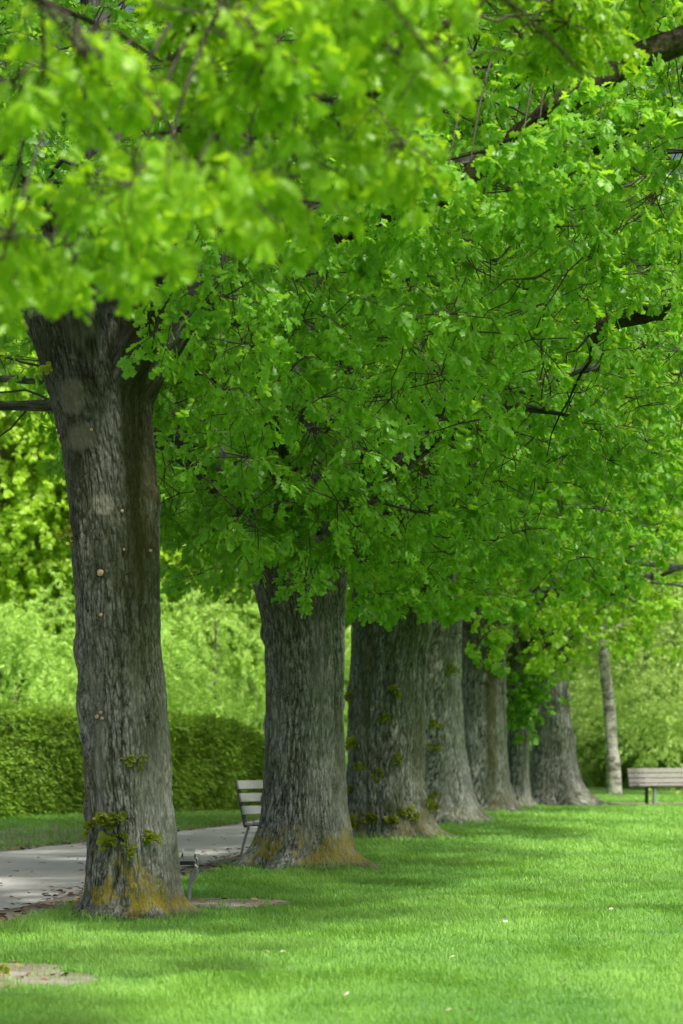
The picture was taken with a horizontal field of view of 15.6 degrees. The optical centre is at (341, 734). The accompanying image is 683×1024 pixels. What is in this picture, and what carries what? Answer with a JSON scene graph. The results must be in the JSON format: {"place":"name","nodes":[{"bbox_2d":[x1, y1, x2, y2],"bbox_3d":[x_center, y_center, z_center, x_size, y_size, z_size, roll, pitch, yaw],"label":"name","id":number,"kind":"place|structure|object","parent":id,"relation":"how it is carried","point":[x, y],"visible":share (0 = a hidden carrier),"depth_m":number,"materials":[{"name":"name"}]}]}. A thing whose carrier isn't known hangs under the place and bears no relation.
{"place":"outdoors","nodes":[
{"label":"outdoors","id":0,"kind":"place"},
{"bbox_2d":[0,820,258,909],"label":"asphalt path","id":1,"kind":"structure","parent":0,"point":[58,869],"depth_m":30.47,"materials":[{"name":"grey asphalt"}]},
{"bbox_2d":[0,741,682,1023],"bbox_3d":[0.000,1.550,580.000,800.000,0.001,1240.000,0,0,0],"label":"lawn","id":2,"kind":"structure","parent":0,"point":[602,790],"depth_m":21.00,"materials":[{"name":"green plant"}]},
{"bbox_2d":[0,361,75,705],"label":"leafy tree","id":3,"kind":"object","parent":2,"relation":"on","point":[3,385],"visible":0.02,"depth_m":70.85,"materials":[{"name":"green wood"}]},
{"bbox_2d":[0,963,100,991],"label":"soil patch","id":4,"kind":"object","parent":2,"relation":"on","point":[24,970],"visible":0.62,"depth_m":15.98,"materials":[{"name":"brown soil"}]},
{"bbox_2d":[0,963,10,978],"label":"weed","id":5,"kind":"object","parent":4,"relation":"on","point":[4,967],"visible":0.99,"depth_m":15.70,"materials":[{"name":"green plant"}]},
{"bbox_2d":[0,318,233,668],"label":"leafy tree","id":6,"kind":"object","parent":2,"relation":"on","point":[31,498],"visible":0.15,"depth_m":63.50,"materials":[{"name":"green plant"}]},
{"bbox_2d":[0,854,243,927],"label":"soil edge","id":7,"kind":"object","parent":2,"relation":"on","point":[9,914],"visible":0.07,"depth_m":23.07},
{"bbox_2d":[0,569,245,723],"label":"leafy tree","id":8,"kind":"object","parent":2,"relation":"on","point":[20,637],"visible":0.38,"depth_m":56.34,"materials":[{"name":"green plant"}]},
{"bbox_2d":[0,812,259,851],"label":"soil verge","id":9,"kind":"structure","parent":2,"relation":"on","point":[32,847],"depth_m":38.51,"materials":[{"name":"green plant"}]},
{"bbox_2d":[0,698,264,819],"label":"hedge","id":10,"kind":"object","parent":2,"relation":"on","point":[213,758],"visible":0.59,"depth_m":47.05,"materials":[{"name":"green plant"}]},
{"bbox_2d":[0,414,264,730],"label":"leafy tree","id":11,"kind":"object","parent":2,"relation":"on","point":[249,680],"visible":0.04,"depth_m":68.27,"materials":[{"name":"green plant"}]},
{"bbox_2d":[10,573,350,769],"bbox_3d":[-3.176,-1.052,62.924,10.645,6.155,6.923,0,0,0],"label":"weeping willow","id":12,"kind":"object","parent":2,"relation":"on","point":[234,624],"visible":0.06,"depth_m":62.96,"materials":[{"name":"green plant"}]},
{"bbox_2d":[0,342,378,711],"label":"leafy tree","id":13,"kind":"object","parent":2,"relation":"on","point":[171,600],"visible":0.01,"depth_m":68.86,"materials":[{"name":"green plant"}]},
{"bbox_2d":[179,848,199,902],"bbox_3d":[-1.670,1.093,23.096,0.714,1.024,1.500,0,0,-3],"label":"park bench","id":14,"kind":"object","parent":2,"relation":"on","point":[188,854],"visible":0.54,"depth_m":22.42,"materials":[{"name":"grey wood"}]},
{"bbox_2d":[186,897,290,908],"bbox_3d":[-1.361,1.544,22.855,1.720,0.001,1.672,0,0,23],"label":"soil patch","id":15,"kind":"object","parent":2,"relation":"on","point":[235,902],"visible":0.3,"depth_m":23.05,"materials":[{"name":"brown soil"}]},
{"bbox_2d":[235,780,262,854],"bbox_3d":[-0.640,1.093,32.445,0.714,1.024,1.500,0,0,40],"label":"park bench","id":16,"kind":"object","parent":2,"relation":"on","point":[249,797],"visible":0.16,"depth_m":32.09,"materials":[{"name":"grey wood"}]},
{"bbox_2d":[191,444,450,737],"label":"broadleaf tree","id":17,"kind":"object","parent":2,"relation":"on","point":[262,679],"visible":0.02,"depth_m":82.88,"materials":[{"name":"green plant"}]},
{"bbox_2d":[0,0,664,338],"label":"oak tree","id":18,"kind":"object","parent":2,"relation":"on","point":[205,167],"visible":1,"depth_m":9.41,"materials":[{"name":"green plant"}]},
{"bbox_2d":[0,220,666,768],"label":"woodland","id":19,"kind":"object","parent":2,"relation":"on","point":[230,676],"depth_m":99.92,"materials":[{"name":"green plant"}]},
{"bbox_2d":[0,803,667,987],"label":"leaf litter","id":20,"kind":"object","parent":2,"relation":"on","point":[70,894],"visible":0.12,"depth_m":24.81,"materials":[{"name":"brown plant"}]},
{"bbox_2d":[0,0,682,922],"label":"oak tree","id":21,"kind":"object","parent":2,"relation":"on","point":[106,372],"visible":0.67,"depth_m":20.82,"materials":[{"name":"green plant"}]},
{"bbox_2d":[0,0,682,871],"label":"oak tree","id":22,"kind":"object","parent":2,"relation":"on","point":[304,818],"visible":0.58,"depth_m":27.97,"materials":[{"name":"green plant"}]},
{"bbox_2d":[40,10,682,840],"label":"oak tree","id":23,"kind":"object","parent":2,"relation":"on","point":[386,738],"visible":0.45,"depth_m":36.85,"materials":[{"name":"green plant"}]},
{"bbox_2d":[183,117,682,824],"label":"oak tree","id":24,"kind":"object","parent":2,"relation":"on","point":[449,783],"visible":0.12,"depth_m":43.51,"materials":[{"name":"green plant"}]},
{"bbox_2d":[344,383,594,721],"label":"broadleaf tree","id":25,"kind":"object","parent":2,"relation":"on","point":[346,682],"depth_m":84.80,"materials":[{"name":"green plant"}]},
{"bbox_2d":[276,0,682,455],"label":"oak tree","id":26,"kind":"object","parent":2,"relation":"on","point":[515,143],"visible":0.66,"depth_m":17.61,"materials":[{"name":"green plant"}]},
{"bbox_2d":[325,292,682,807],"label":"oak tree","id":27,"kind":"object","parent":2,"relation":"on","point":[523,692],"visible":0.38,"depth_m":51.89,"materials":[{"name":"green plant"}]},
{"bbox_2d":[346,217,682,812],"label":"oak tree","id":28,"kind":"object","parent":2,"relation":"on","point":[484,697],"visible":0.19,"depth_m":50.06,"materials":[{"name":"green plant"}]},
{"bbox_2d":[369,291,682,805],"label":"oak tree","id":29,"kind":"object","parent":2,"relation":"on","point":[555,776],"visible":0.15,"depth_m":55.06,"materials":[{"name":"green plant"}]},
{"bbox_2d":[529,640,628,763],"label":"shrub","id":30,"kind":"object","parent":2,"relation":"on","point":[591,728],"visible":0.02,"depth_m":78.83,"materials":[{"name":"green plant"}]},
{"bbox_2d":[484,361,682,795],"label":"birch tree","id":31,"kind":"object","parent":2,"relation":"on","point":[613,777],"visible":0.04,"depth_m":62.87,"materials":[{"name":"green plant"}]},
{"bbox_2d":[496,554,682,718],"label":"broadleaf tree","id":32,"kind":"object","parent":2,"relation":"on","point":[645,659],"visible":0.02,"depth_m":81.32,"materials":[{"name":"green plant"}]},
{"bbox_2d":[529,656,655,786],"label":"shrub","id":33,"kind":"object","parent":2,"relation":"on","point":[596,773],"visible":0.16,"depth_m":75.04,"materials":[{"name":"green plant"}]},
{"bbox_2d":[527,381,682,793],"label":"birch tree","id":34,"kind":"object","parent":2,"relation":"on","point":[650,678],"visible":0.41,"depth_m":67.04,"materials":[{"name":"green plant"}]},
{"bbox_2d":[576,658,680,778],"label":"shrub","id":35,"kind":"object","parent":2,"relation":"on","point":[632,687],"visible":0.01,"depth_m":79.21,"materials":[{"name":"green plant"}]},
{"bbox_2d":[595,697,681,787],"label":"shrub","id":36,"kind":"object","parent":2,"relation":"on","point":[624,775],"visible":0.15,"depth_m":73.37,"materials":[{"name":"green plant"}]},
{"bbox_2d":[597,802,682,805],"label":"soil patch","id":37,"kind":"object","parent":2,"relation":"on","point":[632,803],"visible":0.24,"depth_m":56.35,"materials":[{"name":"brown soil"}]},
{"bbox_2d":[627,768,682,804],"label":"park bench","id":38,"kind":"object","parent":37,"relation":"on","point":[665,777],"visible":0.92,"depth_m":55.25,"materials":[{"name":"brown wood"}]},
{"bbox_2d":[627,443,682,669],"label":"broadleaf tree","id":39,"kind":"object","parent":2,"relation":"on","point":[656,626],"visible":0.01,"depth_m":80.25,"materials":[{"name":"green plant"}]},
{"bbox_2d":[640,656,682,767],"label":"shrub","id":40,"kind":"object","parent":2,"relation":"on","point":[655,687],"visible":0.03,"depth_m":78.42,"materials":[{"name":"green plant"}]},
{"bbox_2d":[0,0,682,728],"label":"sky","id":41,"kind":"structure","parent":0,"point":[130,7],"materials":[{"name":"white"}]}
]}

